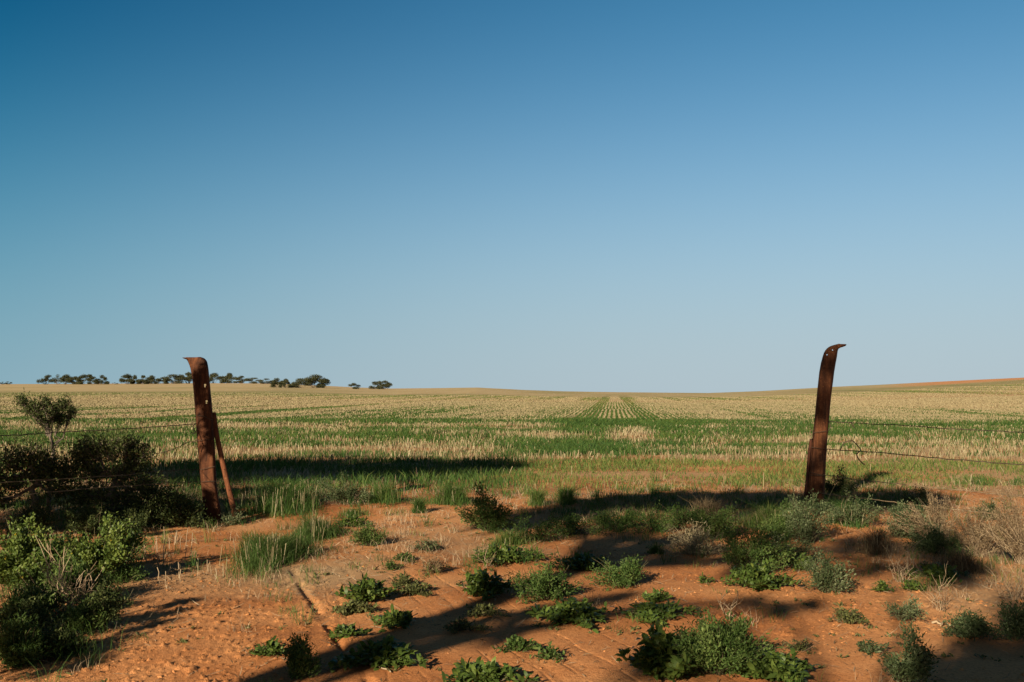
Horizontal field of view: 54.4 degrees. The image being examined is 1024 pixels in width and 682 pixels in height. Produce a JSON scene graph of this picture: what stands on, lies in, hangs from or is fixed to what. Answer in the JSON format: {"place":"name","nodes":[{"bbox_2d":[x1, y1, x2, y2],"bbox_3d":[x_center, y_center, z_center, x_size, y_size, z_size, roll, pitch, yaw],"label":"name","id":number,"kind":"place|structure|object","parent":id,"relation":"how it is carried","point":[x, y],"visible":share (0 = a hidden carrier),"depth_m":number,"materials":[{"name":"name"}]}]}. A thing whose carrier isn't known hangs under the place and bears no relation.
{"place":"outdoors","nodes":[
{"label":"outdoors","id":0,"kind":"place"},
{"bbox_2d":[0,378,1023,681],"bbox_3d":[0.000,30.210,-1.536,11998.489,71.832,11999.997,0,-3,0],"label":"ground","id":1,"kind":"structure","parent":0,"point":[442,648],"depth_m":7.66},
{"bbox_2d":[0,608,48,669],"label":"bush","id":2,"kind":"object","parent":1,"relation":"on","point":[25,648],"visible":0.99,"depth_m":5.57,"materials":[{"name":"plant"}]},
{"bbox_2d":[0,575,61,621],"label":"bush","id":3,"kind":"object","parent":1,"relation":"on","point":[11,602],"visible":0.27,"depth_m":6.57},
{"bbox_2d":[2,486,63,533],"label":"bush","id":4,"kind":"object","parent":1,"relation":"on","point":[40,515],"visible":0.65,"depth_m":11.00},
{"bbox_2d":[0,592,68,637],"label":"bush","id":5,"kind":"object","parent":1,"relation":"on","point":[32,609],"visible":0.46,"depth_m":6.40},
{"bbox_2d":[0,614,69,667],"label":"bush","id":6,"kind":"object","parent":1,"relation":"on","point":[42,633],"visible":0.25,"depth_m":5.68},
{"bbox_2d":[0,511,72,589],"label":"flowering bush","id":7,"kind":"object","parent":1,"relation":"on","point":[20,547],"visible":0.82,"depth_m":7.98,"materials":[{"name":"green plant"}]},
{"bbox_2d":[6,542,77,591],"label":"bush","id":8,"kind":"object","parent":1,"relation":"on","point":[37,575],"visible":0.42,"depth_m":7.90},
{"bbox_2d":[0,431,89,517],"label":"shrub","id":9,"kind":"object","parent":1,"relation":"on","point":[43,470],"visible":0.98,"depth_m":11.48,"materials":[{"name":"green plant"}]},
{"bbox_2d":[10,388,82,514],"bbox_3d":[-5.745,1.394,12.280,0.890,1.653,0.400,0,-3,0],"label":"shrub","id":10,"kind":"object","parent":1,"relation":"on","point":[33,409],"visible":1,"depth_m":12.25,"materials":[{"name":"green plant"}]},
{"bbox_2d":[17,535,103,612],"bbox_3d":[-3.165,1.657,7.063,0.515,0.572,0.600,0,-3,0],"label":"dead twig","id":11,"kind":"object","parent":1,"relation":"on","point":[72,595],"visible":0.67,"depth_m":7.08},
{"bbox_2d":[38,611,102,661],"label":"bush","id":12,"kind":"object","parent":1,"relation":"on","point":[60,631],"visible":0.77,"depth_m":5.80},
{"bbox_2d":[38,547,102,603],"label":"bush","id":13,"kind":"object","parent":1,"relation":"on","point":[75,572],"visible":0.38,"depth_m":7.39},
{"bbox_2d":[51,595,107,634],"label":"bush","id":14,"kind":"object","parent":1,"relation":"on","point":[71,618],"visible":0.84,"depth_m":6.40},
{"bbox_2d":[63,497,115,535],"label":"bush","id":15,"kind":"object","parent":1,"relation":"on","point":[80,523],"visible":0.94,"depth_m":10.91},
{"bbox_2d":[46,511,146,581],"bbox_3d":[-3.505,1.737,8.441,0.786,0.614,1.101,0,-3,0],"label":"flowering bush","id":16,"kind":"object","parent":1,"relation":"on","point":[114,547],"visible":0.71,"depth_m":8.25,"materials":[{"name":"green plant"}]},
{"bbox_2d":[68,565,127,603],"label":"bush","id":17,"kind":"object","parent":1,"relation":"on","point":[100,581],"visible":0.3,"depth_m":7.43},
{"bbox_2d":[67,579,132,628],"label":"bush","id":18,"kind":"object","parent":1,"relation":"on","point":[112,610],"visible":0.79,"depth_m":6.52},
{"bbox_2d":[45,424,165,521],"bbox_3d":[-4.708,1.617,11.651,1.411,1.318,0.788,0,-3,0],"label":"shrub","id":19,"kind":"object","parent":1,"relation":"on","point":[90,453],"visible":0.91,"depth_m":11.57,"materials":[{"name":"green plant"}]},
{"bbox_2d":[101,553,151,583],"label":"bush","id":20,"kind":"object","parent":1,"relation":"on","point":[129,568],"visible":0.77,"depth_m":8.29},
{"bbox_2d":[96,494,168,533],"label":"bush","id":21,"kind":"object","parent":1,"relation":"on","point":[132,509],"visible":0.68,"depth_m":11.22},
{"bbox_2d":[126,528,155,561],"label":"bush","id":22,"kind":"object","parent":1,"relation":"on","point":[139,550],"visible":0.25,"depth_m":9.33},
{"bbox_2d":[121,475,204,528],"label":"shrub","id":23,"kind":"object","parent":1,"relation":"on","point":[165,500],"visible":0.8,"depth_m":11.47,"materials":[{"name":"green plant"}]},
{"bbox_2d":[155,493,212,528],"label":"bush","id":24,"kind":"object","parent":1,"relation":"on","point":[192,518],"visible":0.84,"depth_m":11.45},
{"bbox_2d":[183,357,221,522],"bbox_3d":[-3.720,1.228,11.938,0.544,2.080,0.136,0,-3,0],"label":"gate post","id":25,"kind":"object","parent":1,"relation":"on","point":[204,419],"visible":0.95,"depth_m":11.91,"materials":[{"name":"metal"}]},
{"bbox_2d":[213,412,236,516],"bbox_3d":[-3.460,1.516,11.984,0.350,1.320,0.069,0,-3,0],"label":"leaning rod","id":26,"kind":"object","parent":1,"relation":"on","point":[224,468],"visible":0.92,"depth_m":11.96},
{"bbox_2d":[214,504,246,525],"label":"bush","id":27,"kind":"object","parent":1,"relation":"on","point":[233,518],"visible":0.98,"depth_m":11.69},
{"bbox_2d":[245,635,287,656],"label":"weed","id":28,"kind":"object","parent":1,"relation":"on","point":[272,647],"visible":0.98,"depth_m":5.80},
{"bbox_2d":[206,521,345,589],"bbox_3d":[-2.189,1.893,9.148,1.442,0.385,2.907,0,-3,0],"label":"grass clump","id":29,"kind":"object","parent":1,"relation":"on","point":[268,547],"visible":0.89,"depth_m":9.22,"materials":[{"name":"grass"}]},
{"bbox_2d":[222,476,332,521],"bbox_3d":[-3.081,1.961,12.974,1.827,0.546,2.496,0,-3,-9],"label":"grass clump","id":30,"kind":"object","parent":1,"relation":"on","point":[290,498],"visible":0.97,"depth_m":12.60,"materials":[{"name":"plant"}]},
{"bbox_2d":[280,631,324,679],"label":"bush","id":31,"kind":"object","parent":1,"relation":"on","point":[300,662],"visible":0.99,"depth_m":5.38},
{"bbox_2d":[303,374,330,387],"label":"tree","id":32,"kind":"object","parent":1,"relation":"on","point":[323,382],"visible":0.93,"depth_m":366.18,"materials":[{"name":"green plant"}]},
{"bbox_2d":[286,510,358,545],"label":"grass clump","id":33,"kind":"object","parent":1,"relation":"on","point":[318,527],"visible":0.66,"depth_m":10.81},
{"bbox_2d":[313,470,373,503],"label":"bush","id":34,"kind":"object","parent":1,"relation":"on","point":[348,492],"visible":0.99,"depth_m":13.19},
{"bbox_2d":[328,622,372,641],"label":"weed","id":35,"kind":"object","parent":1,"relation":"on","point":[343,630],"visible":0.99,"depth_m":6.29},
{"bbox_2d":[333,514,373,527],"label":"weed","id":36,"kind":"object","parent":1,"relation":"on","point":[355,517],"visible":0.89,"depth_m":11.55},
{"bbox_2d":[328,598,379,616],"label":"weed","id":37,"kind":"object","parent":1,"relation":"on","point":[352,606],"visible":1,"depth_m":7.00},
{"bbox_2d":[330,572,402,602],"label":"weed","id":38,"kind":"object","parent":1,"relation":"on","point":[369,589],"visible":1,"depth_m":7.43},
{"bbox_2d":[346,521,388,546],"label":"bush","id":39,"kind":"object","parent":1,"relation":"on","point":[366,535],"visible":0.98,"depth_m":10.17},
{"bbox_2d":[325,634,428,672],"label":"weed","id":40,"kind":"object","parent":1,"relation":"on","point":[388,650],"visible":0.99,"depth_m":5.60,"materials":[{"name":"plant"}]},
{"bbox_2d":[357,478,409,504],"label":"grass clump","id":41,"kind":"object","parent":1,"relation":"on","point":[385,490],"visible":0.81,"depth_m":13.43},
{"bbox_2d":[370,604,415,631],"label":"weed","id":42,"kind":"object","parent":1,"relation":"on","point":[396,618],"visible":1,"depth_m":6.57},
{"bbox_2d":[387,571,419,585],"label":"weed","id":43,"kind":"object","parent":1,"relation":"on","point":[403,578],"visible":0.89,"depth_m":8.07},
{"bbox_2d":[391,580,435,596],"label":"weed","id":44,"kind":"object","parent":1,"relation":"on","point":[413,588],"visible":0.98,"depth_m":7.71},
{"bbox_2d":[402,491,436,512],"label":"grass clump","id":45,"kind":"object","parent":1,"relation":"on","point":[419,505],"visible":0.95,"depth_m":12.50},
{"bbox_2d":[406,539,441,552],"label":"weed","id":46,"kind":"object","parent":1,"relation":"on","point":[431,546],"visible":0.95,"depth_m":9.89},
{"bbox_2d":[418,551,450,573],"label":"dry bush","id":47,"kind":"object","parent":1,"relation":"on","point":[437,563],"visible":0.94,"depth_m":8.68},
{"bbox_2d":[418,478,478,506],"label":"grass clump","id":48,"kind":"object","parent":1,"relation":"on","point":[451,495],"visible":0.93,"depth_m":13.41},
{"bbox_2d":[442,616,492,634],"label":"weed","id":49,"kind":"object","parent":1,"relation":"on","point":[456,626],"visible":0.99,"depth_m":6.45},
{"bbox_2d":[457,566,515,600],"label":"weed","id":50,"kind":"object","parent":1,"relation":"on","point":[479,583],"visible":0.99,"depth_m":7.58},
{"bbox_2d":[436,656,538,681],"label":"weed","id":51,"kind":"object","parent":1,"relation":"on","point":[479,670],"visible":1,"depth_m":5.29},
{"bbox_2d":[465,603,513,617],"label":"weed","id":52,"kind":"object","parent":1,"relation":"on","point":[480,609],"visible":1,"depth_m":6.86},
{"bbox_2d":[450,477,531,531],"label":"bush","id":53,"kind":"object","parent":1,"relation":"on","point":[492,514],"visible":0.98,"depth_m":11.03,"materials":[{"name":"leaf"},{"name":"twig"}]},
{"bbox_2d":[475,526,544,547],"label":"grass clump","id":54,"kind":"object","parent":1,"relation":"on","point":[506,538],"visible":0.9,"depth_m":10.27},
{"bbox_2d":[0,473,1021,681],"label":"dry grass","id":55,"kind":"structure","parent":1,"relation":"on","point":[463,554],"depth_m":11.71,"materials":[{"name":"plant"}]},
{"bbox_2d":[0,502,1022,681],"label":"seedlings","id":56,"kind":"object","parent":1,"relation":"on","point":[943,654],"visible":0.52,"depth_m":6.96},
{"bbox_2d":[0,384,1023,495],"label":"field grass","id":57,"kind":"structure","parent":1,"relation":"on","point":[577,424],"depth_m":28.92,"materials":[{"name":"plant"}]},
{"bbox_2d":[0,383,1023,494],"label":"stubble","id":58,"kind":"object","parent":1,"relation":"on","point":[886,402],"visible":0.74,"depth_m":65.18,"materials":[{"name":"plant"}]},
{"bbox_2d":[0,470,1023,681],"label":"sparse grass","id":59,"kind":"structure","parent":1,"relation":"on","point":[235,492],"depth_m":12.68,"materials":[{"name":"plant"}]},
{"bbox_2d":[0,500,1023,681],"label":"leaf litter","id":60,"kind":"object","parent":1,"relation":"on","point":[637,597],"visible":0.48,"depth_m":6.65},
{"bbox_2d":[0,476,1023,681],"bbox_3d":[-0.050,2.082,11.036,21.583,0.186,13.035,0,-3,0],"label":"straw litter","id":61,"kind":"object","parent":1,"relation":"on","point":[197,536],"visible":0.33,"depth_m":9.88,"materials":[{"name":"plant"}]},
{"bbox_2d":[0,499,1023,681],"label":"soil clods","id":62,"kind":"object","parent":1,"relation":"on","point":[329,644],"visible":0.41,"depth_m":7.26,"materials":[{"name":"soil"}]},
{"bbox_2d":[470,542,559,565],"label":"weed","id":63,"kind":"object","parent":1,"relation":"on","point":[501,555],"visible":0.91,"depth_m":9.24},
{"bbox_2d":[491,634,540,653],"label":"weed","id":64,"kind":"object","parent":1,"relation":"on","point":[516,643],"visible":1,"depth_m":5.90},
{"bbox_2d":[524,484,556,506],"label":"grass clump","id":65,"kind":"object","parent":1,"relation":"on","point":[536,498],"visible":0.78,"depth_m":13.32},
{"bbox_2d":[508,511,573,541],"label":"bush","id":66,"kind":"object","parent":1,"relation":"on","point":[538,531],"visible":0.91,"depth_m":10.41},
{"bbox_2d":[502,563,583,603],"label":"bush","id":67,"kind":"object","parent":1,"relation":"on","point":[542,585],"visible":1,"depth_m":7.42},
{"bbox_2d":[529,641,564,662],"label":"weed","id":68,"kind":"object","parent":1,"relation":"on","point":[549,652],"visible":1,"depth_m":5.72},
{"bbox_2d":[548,482,586,505],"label":"grass clump","id":69,"kind":"object","parent":1,"relation":"on","point":[564,494],"visible":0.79,"depth_m":13.50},
{"bbox_2d":[524,596,615,633],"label":"weed","id":70,"kind":"object","parent":1,"relation":"on","point":[582,613],"visible":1,"depth_m":6.67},
{"bbox_2d":[533,551,609,570],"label":"weed","id":71,"kind":"object","parent":1,"relation":"on","point":[581,561],"visible":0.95,"depth_m":8.87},
{"bbox_2d":[539,512,615,535],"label":"bush","id":72,"kind":"object","parent":1,"relation":"on","point":[572,522],"visible":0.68,"depth_m":10.81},
{"bbox_2d":[580,553,650,590],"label":"bush","id":73,"kind":"object","parent":1,"relation":"on","point":[631,572],"visible":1,"depth_m":8.08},
{"bbox_2d":[589,503,646,532],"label":"bush","id":74,"kind":"object","parent":1,"relation":"on","point":[623,520],"visible":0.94,"depth_m":11.30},
{"bbox_2d":[639,587,673,602],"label":"weed","id":75,"kind":"object","parent":1,"relation":"on","point":[657,595],"visible":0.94,"depth_m":7.37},
{"bbox_2d":[613,618,702,681],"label":"weed","id":76,"kind":"object","parent":1,"relation":"on","point":[649,658],"visible":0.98,"depth_m":5.33,"materials":[{"name":"plant"}]},
{"bbox_2d":[628,500,689,531],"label":"bush","id":77,"kind":"object","parent":1,"relation":"on","point":[652,524],"visible":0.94,"depth_m":11.19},
{"bbox_2d":[615,598,703,627],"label":"weed","id":78,"kind":"object","parent":1,"relation":"on","point":[652,611],"visible":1,"depth_m":6.80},
{"bbox_2d":[644,501,708,524],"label":"bush","id":79,"kind":"object","parent":1,"relation":"on","point":[689,512],"visible":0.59,"depth_m":11.74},
{"bbox_2d":[656,518,731,558],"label":"dry bush","id":80,"kind":"object","parent":1,"relation":"on","point":[695,543],"visible":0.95,"depth_m":9.61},
{"bbox_2d":[669,489,745,530],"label":"grass clump","id":81,"kind":"object","parent":1,"relation":"on","point":[715,507],"visible":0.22,"depth_m":11.84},
{"bbox_2d":[682,503,744,540],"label":"bush","id":82,"kind":"object","parent":1,"relation":"on","point":[715,525],"visible":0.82,"depth_m":10.65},
{"bbox_2d":[640,605,787,679],"bbox_3d":[1.111,1.627,5.457,0.799,0.412,0.675,0,-3,0],"label":"bush","id":83,"kind":"object","parent":1,"relation":"on","point":[713,644],"visible":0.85,"depth_m":5.34,"materials":[{"name":"leaf"}]},
{"bbox_2d":[718,507,798,571],"bbox_3d":[2.135,1.712,8.583,0.732,0.641,0.536,0,-3,0],"label":"bush","id":84,"kind":"object","parent":1,"relation":"on","point":[757,551],"visible":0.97,"depth_m":8.57,"materials":[{"name":"leaf"}]},
{"bbox_2d":[733,499,785,530],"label":"grass clump","id":85,"kind":"object","parent":1,"relation":"on","point":[757,517],"visible":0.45,"depth_m":11.45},
{"bbox_2d":[720,556,804,591],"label":"weed","id":86,"kind":"object","parent":1,"relation":"on","point":[753,576],"visible":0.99,"depth_m":7.86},
{"bbox_2d":[718,647,819,681],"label":"weed","id":87,"kind":"object","parent":1,"relation":"on","point":[787,663],"visible":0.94,"depth_m":5.28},
{"bbox_2d":[755,497,812,537],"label":"bush","id":88,"kind":"object","parent":1,"relation":"on","point":[781,518],"visible":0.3,"depth_m":10.58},
{"bbox_2d":[778,637,816,650],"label":"weed","id":89,"kind":"object","parent":1,"relation":"on","point":[798,645],"visible":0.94,"depth_m":5.93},
{"bbox_2d":[771,534,827,563],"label":"bush","id":90,"kind":"object","parent":1,"relation":"on","point":[803,549],"visible":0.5,"depth_m":9.16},
{"bbox_2d":[777,486,845,543],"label":"bush","id":91,"kind":"object","parent":1,"relation":"on","point":[800,517],"visible":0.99,"depth_m":10.28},
{"bbox_2d":[803,344,845,504],"bbox_3d":[4.298,1.163,13.603,0.645,2.261,0.127,0,-3,-4],"label":"gate post","id":92,"kind":"object","parent":1,"relation":"on","point":[816,465],"visible":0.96,"depth_m":13.57,"materials":[{"name":"metal"}]},
{"bbox_2d":[825,440,1023,464],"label":"fence wire","id":93,"kind":"object","parent":92,"relation":"attached to","point":[913,455],"visible":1,"depth_m":11.77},
{"bbox_2d":[794,540,856,593],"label":"bush","id":94,"kind":"object","parent":1,"relation":"on","point":[825,580],"visible":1,"depth_m":7.70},
{"bbox_2d":[825,464,860,494],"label":"bush","id":95,"kind":"object","parent":1,"relation":"on","point":[841,483],"visible":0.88,"depth_m":14.79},
{"bbox_2d":[826,606,868,627],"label":"weed","id":96,"kind":"object","parent":1,"relation":"on","point":[851,616],"visible":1,"depth_m":6.68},
{"bbox_2d":[821,496,876,529],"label":"grass clump","id":97,"kind":"object","parent":1,"relation":"on","point":[857,524],"visible":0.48,"depth_m":11.58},
{"bbox_2d":[822,488,889,525],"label":"bush","id":98,"kind":"object","parent":1,"relation":"on","point":[856,514],"visible":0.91,"depth_m":11.49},
{"bbox_2d":[856,638,888,655],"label":"weed","id":99,"kind":"object","parent":1,"relation":"on","point":[869,647],"visible":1,"depth_m":5.91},
{"bbox_2d":[844,519,908,557],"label":"grass clump","id":100,"kind":"object","parent":1,"relation":"on","point":[871,545],"visible":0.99,"depth_m":9.57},
{"bbox_2d":[873,499,930,537],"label":"bush","id":101,"kind":"object","parent":1,"relation":"on","point":[898,532],"visible":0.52,"depth_m":10.63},
{"bbox_2d":[880,539,926,582],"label":"dead twig","id":102,"kind":"object","parent":1,"relation":"on","point":[904,569],"visible":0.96,"depth_m":8.19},
{"bbox_2d":[878,594,928,620],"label":"bush","id":103,"kind":"object","parent":1,"relation":"on","point":[908,609],"visible":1,"depth_m":6.76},
{"bbox_2d":[880,484,930,507],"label":"bush","id":104,"kind":"object","parent":1,"relation":"on","point":[921,497],"visible":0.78,"depth_m":13.08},
{"bbox_2d":[877,616,940,681],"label":"bush","id":105,"kind":"object","parent":1,"relation":"on","point":[912,666],"visible":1,"depth_m":5.22,"materials":[{"name":"plant"}]},
{"bbox_2d":[899,579,926,590],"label":"weed","id":106,"kind":"object","parent":1,"relation":"on","point":[912,585],"visible":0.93,"depth_m":7.82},
{"bbox_2d":[890,497,952,541],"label":"bush","id":107,"kind":"object","parent":1,"relation":"on","point":[922,514],"visible":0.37,"depth_m":10.45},
{"bbox_2d":[885,486,972,542],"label":"dry bush","id":108,"kind":"object","parent":1,"relation":"on","point":[939,521],"visible":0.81,"depth_m":10.31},
{"bbox_2d":[898,520,966,554],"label":"bush","id":109,"kind":"object","parent":1,"relation":"on","point":[936,540],"visible":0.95,"depth_m":9.58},
{"bbox_2d":[896,560,970,586],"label":"weed","id":110,"kind":"object","parent":1,"relation":"on","point":[935,570],"visible":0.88,"depth_m":8.24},
{"bbox_2d":[916,562,955,611],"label":"dead twig","id":111,"kind":"object","parent":1,"relation":"on","point":[941,594],"visible":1,"depth_m":7.09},
{"bbox_2d":[920,540,1001,580],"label":"grass clump","id":112,"kind":"object","parent":1,"relation":"on","point":[962,561],"visible":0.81,"depth_m":8.59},
{"bbox_2d":[941,607,996,640],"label":"bush","id":113,"kind":"object","parent":1,"relation":"on","point":[964,624],"visible":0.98,"depth_m":6.36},
{"bbox_2d":[946,496,1006,556],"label":"dry bush","id":114,"kind":"object","parent":1,"relation":"on","point":[975,537],"visible":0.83,"depth_m":9.47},
{"bbox_2d":[970,495,1009,520],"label":"bush","id":115,"kind":"object","parent":1,"relation":"on","point":[992,506],"visible":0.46,"depth_m":12.08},
{"bbox_2d":[966,475,1023,563],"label":"dry bush","id":116,"kind":"object","parent":1,"relation":"on","point":[1015,548],"visible":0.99,"depth_m":9.10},
{"bbox_2d":[984,596,1023,640],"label":"bush","id":117,"kind":"object","parent":1,"relation":"on","point":[1012,626],"visible":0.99,"depth_m":6.32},
{"bbox_2d":[985,555,1023,600],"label":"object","id":118,"kind":"object","parent":1,"relation":"on","point":[1019,591],"visible":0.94,"depth_m":7.45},
{"bbox_2d":[0,0,1023,392],"label":"sky","id":119,"kind":"structure","parent":0,"point":[654,196],"materials":[{"name":"blue"}]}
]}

